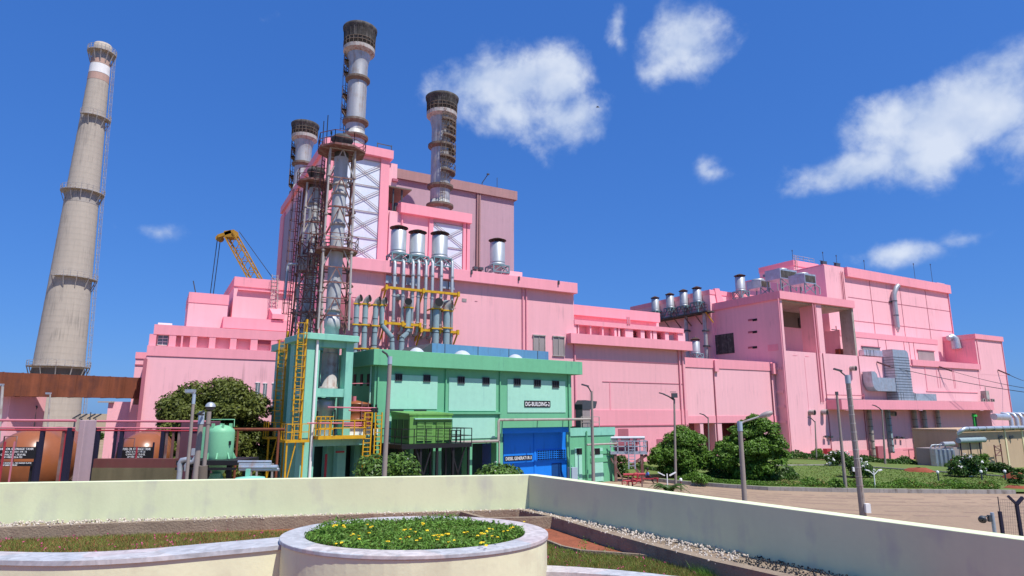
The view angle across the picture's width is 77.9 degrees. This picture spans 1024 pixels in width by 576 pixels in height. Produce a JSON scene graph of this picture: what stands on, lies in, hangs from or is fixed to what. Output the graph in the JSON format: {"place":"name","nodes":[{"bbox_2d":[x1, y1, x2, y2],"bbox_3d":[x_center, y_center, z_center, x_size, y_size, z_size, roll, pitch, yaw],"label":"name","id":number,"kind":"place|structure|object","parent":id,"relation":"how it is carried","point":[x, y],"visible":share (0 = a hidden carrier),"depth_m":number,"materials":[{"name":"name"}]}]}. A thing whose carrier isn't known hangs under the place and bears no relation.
{"place":"outdoors","nodes":[
{"label":"outdoors","id":0,"kind":"place"},
{"bbox_2d":[316,399,334,435],"bbox_3d":[-13.528,9.325,45.738,1.360,2.550,1.339,0,-11,0],"label":"silver silencer","id":1,"kind":"object","parent":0,"point":[322,406],"visible":0.77,"depth_m":45.32,"materials":[{"name":"metal"}]},
{"bbox_2d":[2,529,695,575],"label":"terrace ground","id":2,"kind":"structure","parent":0,"point":[561,538],"depth_m":11.04,"materials":[{"name":"red soil"}]},
{"bbox_2d":[0,537,280,575],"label":"curved planter","id":3,"kind":"object","parent":2,"relation":"on","point":[256,557],"visible":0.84,"depth_m":4.74,"materials":[{"name":"beige paint"}]},
{"bbox_2d":[0,528,294,551],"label":"grass strip","id":4,"kind":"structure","parent":2,"relation":"on","point":[116,543],"depth_m":10.96,"materials":[{"name":"green plant"}]},
{"bbox_2d":[0,509,519,540],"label":"garden kerb","id":5,"kind":"structure","parent":2,"relation":"on","point":[175,526],"depth_m":11.87,"materials":[{"name":"brown concrete"}]},
{"bbox_2d":[279,513,547,575],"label":"round planter","id":6,"kind":"object","parent":2,"relation":"on","point":[441,545],"visible":1,"depth_m":4.89,"materials":[{"name":"beige paint"}]},
{"bbox_2d":[480,516,551,528],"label":"garden kerb","id":7,"kind":"structure","parent":2,"relation":"on","point":[544,522],"depth_m":12.25,"materials":[{"name":"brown concrete"}]},
{"bbox_2d":[546,565,670,575],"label":"curved planter","id":8,"kind":"object","parent":2,"relation":"on","point":[565,571],"visible":0.48,"depth_m":5.18,"materials":[{"name":"beige paint"}]},
{"bbox_2d":[547,540,669,563],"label":"garden kerb","id":9,"kind":"structure","parent":2,"relation":"on","point":[587,551],"depth_m":9.99,"materials":[{"name":"brown concrete"}]},
{"bbox_2d":[547,541,714,575],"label":"grass strip","id":10,"kind":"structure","parent":2,"relation":"on","point":[621,562],"depth_m":9.36,"materials":[{"name":"green plant"}]},
{"bbox_2d":[520,509,795,575],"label":"garden kerb","id":11,"kind":"structure","parent":2,"relation":"on","point":[628,544],"depth_m":9.63,"materials":[{"name":"grey concrete"}]},
{"bbox_2d":[0,520,833,575],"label":"gravel bed","id":12,"kind":"object","parent":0,"point":[714,554],"visible":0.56,"depth_m":9.10,"materials":[{"name":"gravel"}]},
{"bbox_2d":[0,508,528,526],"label":"white gravel","id":13,"kind":"structure","parent":12,"relation":"on","point":[11,524],"depth_m":12.04,"materials":[{"name":"gravel"}]},
{"bbox_2d":[521,508,748,563],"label":"white gravel","id":14,"kind":"structure","parent":12,"relation":"on","point":[705,549],"depth_m":10.15,"materials":[{"name":"white gravel"}]},
{"bbox_2d":[724,555,847,575],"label":"gravel","id":15,"kind":"structure","parent":12,"relation":"on","point":[776,566],"depth_m":8.40,"materials":[{"name":"gravel"}]},
{"bbox_2d":[397,168,516,272],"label":"mauve block","id":16,"kind":"structure","parent":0,"point":[490,209],"depth_m":104.09,"materials":[{"name":"pink paint"}]},
{"bbox_2d":[0,0,1023,413],"label":"sky","id":17,"kind":"structure","parent":0,"point":[725,139],"materials":[{"name":"blue"}]},
{"bbox_2d":[81,414,1023,493],"bbox_3d":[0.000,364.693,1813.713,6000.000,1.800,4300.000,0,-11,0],"label":"ground","id":18,"kind":"structure","parent":0,"point":[102,417],"depth_m":317.66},
{"bbox_2d":[26,41,116,431],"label":"chimney","id":19,"kind":"object","parent":18,"relation":"on","point":[61,345],"visible":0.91,"depth_m":151.08,"materials":[{"name":"concrete"}]},
{"bbox_2d":[98,401,130,457],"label":"pink pump house","id":20,"kind":"structure","parent":18,"relation":"on","point":[118,411],"depth_m":63.42,"materials":[{"name":"paint"}]},
{"bbox_2d":[127,352,146,437],"bbox_3d":[-36.959,12.599,62.224,1.132,12.322,3.100,6,-13,-29],"label":"pink shaft","id":21,"kind":"object","parent":18,"relation":"on","point":[140,357],"visible":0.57,"depth_m":61.52,"materials":[{"name":"paint"}]},
{"bbox_2d":[146,375,279,478],"bbox_3d":[-22.766,12.062,48.556,11.364,10.676,11.058,0,-11,0],"label":"round tree","id":22,"kind":"object","parent":18,"relation":"on","point":[241,404],"visible":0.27,"depth_m":47.40,"materials":[{"name":"green plant"}]},
{"bbox_2d":[135,274,302,444],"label":"pink hall","id":23,"kind":"structure","parent":18,"relation":"on","point":[237,329],"depth_m":61.77,"materials":[{"name":"paint"}]},
{"bbox_2d":[210,230,273,293],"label":"crawler crane","id":24,"kind":"object","parent":18,"relation":"on","point":[229,235],"visible":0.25,"depth_m":94.55,"materials":[{"name":"yellow metal"}]},
{"bbox_2d":[0,474,531,523],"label":"parapet wall","id":25,"kind":"structure","parent":18,"relation":"on","point":[68,501],"depth_m":12.58,"materials":[{"name":"paint"}]},
{"bbox_2d":[301,257,577,425],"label":"pink turbine building","id":26,"kind":"structure","parent":18,"relation":"on","point":[514,310],"depth_m":75.82,"materials":[{"name":"paint"}]},
{"bbox_2d":[352,294,362,351],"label":"exhaust duct","id":27,"kind":"object","parent":26,"relation":"attached to","point":[357,304],"visible":0.81,"depth_m":66.46,"materials":[{"name":"metal"}]},
{"bbox_2d":[360,295,371,350],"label":"exhaust duct","id":28,"kind":"object","parent":26,"relation":"attached to","point":[366,304],"visible":0.85,"depth_m":66.80,"materials":[{"name":"metal"}]},
{"bbox_2d":[276,137,471,282],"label":"boiler house","id":29,"kind":"structure","parent":26,"relation":"on","point":[379,209],"depth_m":81.36,"materials":[{"name":"pink paint"}]},
{"bbox_2d":[289,119,319,193],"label":"steel stack","id":30,"kind":"object","parent":29,"relation":"on","point":[304,135],"visible":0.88,"depth_m":102.11,"materials":[{"name":"silver metal"}]},
{"bbox_2d":[340,20,376,143],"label":"steel stack","id":31,"kind":"object","parent":29,"relation":"on","point":[359,41],"visible":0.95,"depth_m":87.32,"materials":[{"name":"silver metal"}]},
{"bbox_2d":[426,90,458,209],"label":"steel stack","id":32,"kind":"object","parent":29,"relation":"on","point":[442,111],"visible":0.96,"depth_m":91.54,"materials":[{"name":"grey metal"}]},
{"bbox_2d":[367,296,381,349],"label":"exhaust duct","id":33,"kind":"object","parent":26,"relation":"attached to","point":[376,304],"visible":0.82,"depth_m":67.39,"materials":[{"name":"metal"}]},
{"bbox_2d":[379,297,394,349],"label":"exhaust duct","id":34,"kind":"object","parent":26,"relation":"attached to","point":[385,329],"visible":0.91,"depth_m":67.91,"materials":[{"name":"metal"}]},
{"bbox_2d":[386,225,410,262],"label":"roof vent","id":35,"kind":"object","parent":26,"relation":"on","point":[397,253],"visible":0.95,"depth_m":71.23,"materials":[{"name":"metal"}]},
{"bbox_2d":[398,298,413,349],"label":"exhaust duct","id":36,"kind":"object","parent":26,"relation":"attached to","point":[408,307],"visible":0.91,"depth_m":69.15,"materials":[{"name":"metal"}]},
{"bbox_2d":[405,229,429,264],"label":"roof vent","id":37,"kind":"object","parent":26,"relation":"on","point":[417,245],"visible":0.83,"depth_m":72.29,"materials":[{"name":"metal"}]},
{"bbox_2d":[381,284,459,309],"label":"yellow pipe support","id":38,"kind":"object","parent":26,"relation":"attached to","point":[422,291],"visible":0.85,"depth_m":70.91,"materials":[{"name":"metal"}]},
{"bbox_2d":[427,298,442,343],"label":"exhaust duct","id":39,"kind":"object","parent":26,"relation":"attached to","point":[436,308],"visible":0.86,"depth_m":70.53,"materials":[{"name":"metal"}]},
{"bbox_2d":[427,230,451,267],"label":"roof vent","id":40,"kind":"object","parent":26,"relation":"on","point":[439,244],"visible":0.85,"depth_m":73.61,"materials":[{"name":"metal"}]},
{"bbox_2d":[441,300,453,343],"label":"exhaust duct","id":41,"kind":"object","parent":26,"relation":"attached to","point":[447,311],"visible":0.8,"depth_m":71.14,"materials":[{"name":"metal"}]},
{"bbox_2d":[485,238,509,274],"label":"roof vent","id":42,"kind":"object","parent":26,"relation":"on","point":[497,265],"visible":0.94,"depth_m":79.06,"materials":[{"name":"metal"}]},
{"bbox_2d":[566,304,692,462],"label":"pink colonnade building","id":43,"kind":"structure","parent":18,"relation":"on","point":[633,363],"depth_m":85.28,"materials":[{"name":"paint"}]},
{"bbox_2d":[630,288,753,358],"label":"pink setback block","id":44,"kind":"structure","parent":18,"relation":"on","point":[711,297],"depth_m":116.82,"materials":[{"name":"paint"}]},
{"bbox_2d":[660,304,714,327],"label":"wall catwalk","id":45,"kind":"object","parent":44,"relation":"attached to","point":[707,312],"depth_m":117.48,"materials":[{"name":"metal"}]},
{"bbox_2d":[685,357,785,455],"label":"pink low block","id":46,"kind":"structure","parent":18,"relation":"on","point":[723,395],"depth_m":96.31,"materials":[{"name":"paint"}]},
{"bbox_2d":[529,474,1023,575],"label":"parapet wall","id":47,"kind":"structure","parent":18,"relation":"on","point":[835,543],"depth_m":8.64,"materials":[{"name":"paint"}]},
{"bbox_2d":[644,477,1015,493],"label":"kerb","id":48,"kind":"structure","parent":18,"relation":"on","point":[936,491],"depth_m":52.77,"materials":[{"name":"beige concrete"}]},
{"bbox_2d":[712,255,1013,458],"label":"pink open bay building","id":49,"kind":"structure","parent":18,"relation":"on","point":[809,340],"depth_m":113.81,"materials":[{"name":"paint"}]},
{"bbox_2d":[765,268,802,291],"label":"cooling unit","id":50,"kind":"object","parent":49,"relation":"on","point":[779,275],"visible":0.77,"depth_m":112.71,"materials":[{"name":"metal"}]},
{"bbox_2d":[788,272,820,294],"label":"cooling unit","id":51,"kind":"object","parent":49,"relation":"on","point":[802,279],"visible":0.97,"depth_m":109.34,"materials":[{"name":"metal"}]},
{"bbox_2d":[859,349,936,400],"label":"foil duct","id":52,"kind":"object","parent":49,"relation":"on","point":[895,383],"visible":0.91,"depth_m":112.46,"materials":[{"name":"silver metal"}]},
{"bbox_2d":[911,427,1023,467],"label":"tan building","id":53,"kind":"structure","parent":18,"relation":"on","point":[1011,442],"depth_m":92.14,"materials":[{"name":"paint"}]},
{"bbox_2d":[990,412,1023,425],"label":"grey duct bank","id":54,"kind":"structure","parent":53,"relation":"attached to","point":[1004,416],"depth_m":100.99,"materials":[{"name":"metal"}]},
{"bbox_2d":[997,495,1023,535],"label":"wire fence","id":55,"kind":"object","parent":18,"relation":"on","point":[1017,503],"visible":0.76,"depth_m":12.36,"materials":[{"name":"grey metal"}]},
{"bbox_2d":[602,480,1023,535],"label":"road","id":56,"kind":"structure","parent":0,"point":[950,514],"depth_m":46.23,"materials":[{"name":"beige concrete"}]},
{"bbox_2d":[0,442,38,481],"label":"tank sign","id":57,"kind":"object","parent":56,"relation":"on","point":[25,452],"visible":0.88,"depth_m":23.94,"materials":[{"name":"black metal"}]},
{"bbox_2d":[0,396,46,441],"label":"pink gatehouse","id":58,"kind":"object","parent":56,"relation":"on","point":[14,407],"depth_m":52.37,"materials":[{"name":"paint"}]},
{"bbox_2d":[0,419,76,481],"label":"pipe fence","id":59,"kind":"object","parent":56,"relation":"on","point":[65,454],"visible":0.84,"depth_m":22.84,"materials":[{"name":"pink metal"}]},
{"bbox_2d":[0,430,77,481],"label":"fuel tank","id":60,"kind":"object","parent":56,"relation":"on","point":[50,457],"visible":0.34,"depth_m":25.38,"materials":[{"name":"metal"}]},
{"bbox_2d":[0,372,141,431],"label":"overhead duct","id":61,"kind":"object","parent":56,"relation":"on","point":[41,384],"visible":0.81,"depth_m":53.92,"materials":[{"name":"metal"}]},
{"bbox_2d":[72,420,96,480],"bbox_3d":[-16.587,8.224,24.217,0.221,6.220,0.700,0,-11,0],"label":"concrete post","id":62,"kind":"object","parent":56,"relation":"on","point":[84,451],"visible":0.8,"depth_m":24.44,"materials":[{"name":"concrete"}]},
{"bbox_2d":[91,458,178,480],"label":"dyke wall","id":63,"kind":"structure","parent":56,"relation":"on","point":[112,469],"depth_m":25.55,"materials":[{"name":"beige concrete"}]},
{"bbox_2d":[116,442,154,457],"bbox_3d":[-16.575,9.369,27.445,1.593,5.221,0.104,0,-11,0],"label":"tank sign","id":64,"kind":"object","parent":56,"relation":"on","point":[142,452],"visible":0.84,"depth_m":27.83,"materials":[{"name":"black metal"}]},
{"bbox_2d":[115,429,170,457],"bbox_3d":[-18.233,9.986,31.237,2.288,5.775,6.578,6,-12,-26],"label":"fuel tank","id":65,"kind":"object","parent":56,"relation":"on","point":[144,439],"visible":0.21,"depth_m":29.37,"materials":[{"name":"metal"}]},
{"bbox_2d":[89,420,205,480],"bbox_3d":[-15.459,8.659,26.369,5.036,6.197,0.180,0,-11,0],"label":"pipe fence","id":66,"kind":"object","parent":56,"relation":"on","point":[163,443],"visible":0.28,"depth_m":26.81,"materials":[{"name":"pink metal"}]},
{"bbox_2d":[185,389,195,479],"bbox_3d":[-11.721,7.317,22.510,0.404,7.341,0.260,0,-11,0],"label":"lamp post","id":67,"kind":"object","parent":56,"relation":"on","point":[193,391],"visible":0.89,"depth_m":22.89,"materials":[{"name":"metal"}]},
{"bbox_2d":[178,421,220,479],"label":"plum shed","id":68,"kind":"structure","parent":56,"relation":"on","point":[184,437],"depth_m":29.19,"materials":[{"name":"metal"}]},
{"bbox_2d":[192,402,215,478],"bbox_3d":[-10.358,7.254,20.894,0.716,6.861,1.239,3,-11,-13],"label":"lamp post","id":69,"kind":"object","parent":56,"relation":"on","point":[200,471],"visible":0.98,"depth_m":21.32,"materials":[{"name":"metal"}]},
{"bbox_2d":[175,419,258,478],"bbox_3d":[-12.075,8.532,25.823,2.400,6.248,2.230,0,-11,0],"label":"green vessel","id":70,"kind":"object","parent":56,"relation":"on","point":[221,457],"visible":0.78,"depth_m":25.80,"materials":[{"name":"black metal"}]},
{"bbox_2d":[193,428,284,478],"bbox_3d":[-12.647,9.322,28.741,4.290,5.814,0.140,0,-11,0],"label":"brown pipe","id":71,"kind":"object","parent":56,"relation":"on","point":[258,429],"visible":0.47,"depth_m":29.20,"materials":[{"name":"metal"}]},
{"bbox_2d":[238,460,279,477],"bbox_3d":[-9.660,8.894,23.729,1.583,4.716,0.180,0,-11,0],"label":"grey pipe bundle","id":72,"kind":"object","parent":56,"relation":"on","point":[259,465],"visible":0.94,"depth_m":24.08,"materials":[{"name":"metal"}]},
{"bbox_2d":[268,342,325,477],"bbox_3d":[-16.951,10.477,50.452,4.069,11.936,3.700,8,-14,-36],"label":"green concrete frame","id":73,"kind":"object","parent":56,"relation":"on","point":[274,347],"visible":0.17,"depth_m":50.06,"materials":[{"name":"teal paint"}]},
{"bbox_2d":[262,331,288,477],"bbox_3d":[-17.633,9.485,47.360,1.784,12.700,1.250,8,-14,-36],"label":"caged ladder","id":74,"kind":"object","parent":73,"relation":"attached to","point":[273,436],"visible":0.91,"depth_m":47.54,"materials":[{"name":"metal"}]},
{"bbox_2d":[282,166,333,335],"bbox_3d":[-16.793,-2.990,52.680,3.464,15.454,4.861,6,-12,-27],"label":"lattice stack","id":75,"kind":"object","parent":73,"relation":"on","point":[302,256],"visible":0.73,"depth_m":53.09,"materials":[{"name":"metal"}]},
{"bbox_2d":[282,332,373,477],"bbox_3d":[-13.499,9.701,46.703,6.062,12.010,5.000,8,-14,-36],"label":"green concrete frame","id":76,"kind":"object","parent":56,"relation":"on","point":[332,458],"visible":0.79,"depth_m":45.57,"materials":[{"name":"teal paint"}]},
{"bbox_2d":[280,319,309,477],"bbox_3d":[-14.745,8.501,43.032,1.784,12.959,1.250,8,-14,-36],"label":"caged ladder","id":77,"kind":"object","parent":76,"relation":"attached to","point":[300,431],"visible":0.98,"depth_m":43.10,"materials":[{"name":"yellow metal"}]},
{"bbox_2d":[318,353,338,388],"bbox_3d":[-13.437,6.142,46.670,1.500,2.600,1.500,0,-11,0],"label":"stack base ring","id":78,"kind":"object","parent":76,"relation":"on","point":[329,371],"visible":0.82,"depth_m":46.22,"materials":[{"name":"metal"}]},
{"bbox_2d":[304,115,365,352],"bbox_3d":[-13.566,-3.348,48.487,3.807,21.324,3.529,4,-12,-21],"label":"lattice stack","id":79,"kind":"object","parent":76,"relation":"on","point":[342,151],"visible":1,"depth_m":48.40,"materials":[{"name":"metal"}]},
{"bbox_2d":[313,412,382,458],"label":"yellow platform","id":80,"kind":"structure","parent":76,"relation":"attached to","point":[342,436],"depth_m":44.63,"materials":[{"name":"metal"}]},
{"bbox_2d":[335,383,377,434],"bbox_3d":[-11.630,8.998,47.375,2.480,3.825,2.480,8,-14,-36],"label":"day tank","id":81,"kind":"object","parent":76,"relation":"on","point":[357,415],"visible":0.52,"depth_m":46.39,"materials":[{"name":"metal"}]},
{"bbox_2d":[307,404,377,460],"bbox_3d":[-11.831,11.703,44.144,5.210,7.096,0.220,8,-14,-36],"label":"red pipe rack","id":82,"kind":"object","parent":56,"relation":"on","point":[374,409],"visible":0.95,"depth_m":45.46,"materials":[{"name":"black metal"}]},
{"bbox_2d":[352,451,420,476],"bbox_3d":[-6.884,11.149,34.489,5.206,4.582,4.359,0,-11,0],"label":"flowering bush","id":83,"kind":"object","parent":56,"relation":"on","point":[396,466],"visible":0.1,"depth_m":33.95,"materials":[{"name":"green plant"}]},
{"bbox_2d":[382,350,391,475],"bbox_3d":[-5.326,7.128,26.086,0.472,9.096,0.262,5,-12,-24],"label":"lamp post","id":84,"kind":"object","parent":56,"relation":"on","point":[386,433],"visible":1,"depth_m":26.38,"materials":[{"name":"metal"}]},
{"bbox_2d":[378,427,471,475],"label":"black platform","id":85,"kind":"structure","parent":56,"relation":"on","point":[451,445],"depth_m":45.87,"materials":[{"name":"metal"}]},
{"bbox_2d":[390,411,453,443],"bbox_3d":[-6.677,10.300,47.040,3.656,2.272,3.170,8,-14,-36],"label":"louvred unit","id":86,"kind":"object","parent":85,"relation":"on","point":[420,422],"visible":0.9,"depth_m":45.98,"materials":[{"name":"green metal"}]},
{"bbox_2d":[336,349,581,478],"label":"generator building","id":87,"kind":"structure","parent":56,"relation":"on","point":[480,395],"depth_m":52.27,"materials":[{"name":"green paint"}]},
{"bbox_2d":[402,343,548,359],"bbox_3d":[-4.135,6.803,62.415,15.995,1.596,5.030,8,-14,-36],"label":"roof box","id":88,"kind":"object","parent":87,"relation":"on","point":[471,350],"visible":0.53,"depth_m":60.41,"materials":[{"name":"blue metal"}]},
{"bbox_2d":[453,418,617,462],"bbox_3d":[0.237,14.087,53.508,23.918,6.033,1.010,8,-14,-36],"label":"grey service pipe","id":89,"kind":"object","parent":87,"relation":"attached to","point":[518,419],"visible":0.67,"depth_m":53.77,"materials":[{"name":"metal"}]},
{"bbox_2d":[475,461,523,474],"bbox_3d":[-0.714,11.853,36.332,4.700,3.793,4.227,0,-11,0],"label":"flowering bush","id":90,"kind":"object","parent":56,"relation":"on","point":[501,469],"visible":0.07,"depth_m":35.87,"materials":[{"name":"green plant"}]},
{"bbox_2d":[482,427,567,477],"bbox_3d":[1.019,15.390,58.021,8.360,5.220,4.950,8,-14,-36],"label":"blue generator room","id":91,"kind":"object","parent":56,"relation":"on","point":[545,447],"visible":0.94,"depth_m":57.08,"materials":[{"name":"paint"}]},
{"bbox_2d":[581,384,594,481],"bbox_3d":[5.147,10.701,42.587,0.877,8.458,0.365,4,-12,-19],"label":"lamp post","id":92,"kind":"object","parent":56,"relation":"on","point":[592,454],"visible":0.8,"depth_m":42.73,"materials":[{"name":"metal"}]},
{"bbox_2d":[566,426,614,481],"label":"green annexe","id":93,"kind":"structure","parent":56,"relation":"on","point":[580,438],"depth_m":60.21,"materials":[{"name":"paint"}]},
{"bbox_2d":[575,400,599,427],"bbox_3d":[7.140,12.267,61.562,2.490,2.688,1.380,8,-14,-36],"label":"intake cowl","id":94,"kind":"object","parent":93,"relation":"on","point":[582,408],"visible":0.84,"depth_m":61.23,"materials":[{"name":"metal"}]},
{"bbox_2d":[610,436,647,481],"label":"pipe bridge","id":95,"kind":"structure","parent":56,"relation":"on","point":[628,445],"depth_m":61.33,"materials":[{"name":"metal"}]},
{"bbox_2d":[737,411,772,500],"bbox_3d":[11.568,9.095,29.640,1.679,6.607,0.271,-3,-11,14],"label":"lamp post","id":96,"kind":"object","parent":56,"relation":"on","point":[741,452],"visible":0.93,"depth_m":29.98,"materials":[{"name":"metal"}]},
{"bbox_2d":[652,483,1023,516],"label":"road wear","id":97,"kind":"object","parent":56,"relation":"on","point":[865,501],"visible":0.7,"depth_m":46.71,"materials":[{"name":"asphalt"}]},
{"bbox_2d":[833,368,870,515],"bbox_3d":[21.783,9.874,40.758,1.376,9.378,0.615,0,-11,0],"label":"lamp post","id":98,"kind":"object","parent":56,"relation":"on","point":[864,508],"visible":0.97,"depth_m":40.59,"materials":[{"name":"metal"}]},
{"bbox_2d":[618,457,1023,491],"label":"lawn","id":99,"kind":"structure","parent":0,"point":[656,474],"depth_m":67.41,"materials":[{"name":"green plant"}]},
{"bbox_2d":[647,424,715,476],"bbox_3d":[17.258,16.442,63.832,7.540,5.422,4.491,0,-11,0],"label":"leafy tree","id":100,"kind":"object","parent":99,"relation":"on","point":[692,453],"visible":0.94,"depth_m":62.91,"materials":[{"name":"green plant"}]},
{"bbox_2d":[678,465,800,480],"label":"undergrowth","id":101,"kind":"object","parent":99,"relation":"on","point":[715,472],"visible":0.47,"depth_m":61.16,"materials":[{"name":"green plant"}]},
{"bbox_2d":[710,413,791,480],"bbox_3d":[22.948,15.335,61.016,7.980,6.505,4.664,0,-11,0],"label":"leafy tree","id":102,"kind":"object","parent":99,"relation":"on","point":[760,447],"visible":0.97,"depth_m":60.13,"materials":[{"name":"green plant"}]},
{"bbox_2d":[673,472,1000,488],"bbox_3d":[28.184,17.294,56.914,27.282,0.985,5.234,-3,-12,17],"label":"roadside hedge","id":103,"kind":"object","parent":99,"relation":"on","point":[902,481],"visible":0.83,"depth_m":55.38,"materials":[{"name":"green plant"}]},
{"bbox_2d":[835,392,854,487],"bbox_3d":[29.184,13.280,55.389,1.108,8.344,0.302,-3,-11,13],"label":"lamp post","id":104,"kind":"object","parent":99,"relation":"on","point":[842,448],"visible":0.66,"depth_m":55.28,"materials":[{"name":"metal"}]},
{"bbox_2d":[841,456,876,476],"bbox_3d":[34.698,17.964,63.561,3.059,2.125,2.739,7,-13,-30],"label":"shrub","id":105,"kind":"object","parent":99,"relation":"on","point":[849,462],"visible":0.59,"depth_m":63.12,"materials":[{"name":"green plant"}]},
{"bbox_2d":[768,449,1023,473],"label":"hedge","id":106,"kind":"object","parent":99,"relation":"on","point":[999,467],"visible":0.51,"depth_m":85.90,"materials":[{"name":"green plant"}]},
{"bbox_2d":[916,437,986,466],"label":"transformer","id":107,"kind":"object","parent":99,"relation":"on","point":[936,456],"visible":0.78,"depth_m":85.14,"materials":[{"name":"metal"}]},
{"bbox_2d":[946,453,986,476],"bbox_3d":[45.829,17.874,64.041,3.409,2.492,3.080,-10,-15,41],"label":"shrub","id":108,"kind":"object","parent":99,"relation":"on","point":[966,465],"visible":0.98,"depth_m":63.41,"materials":[{"name":"green plant"}]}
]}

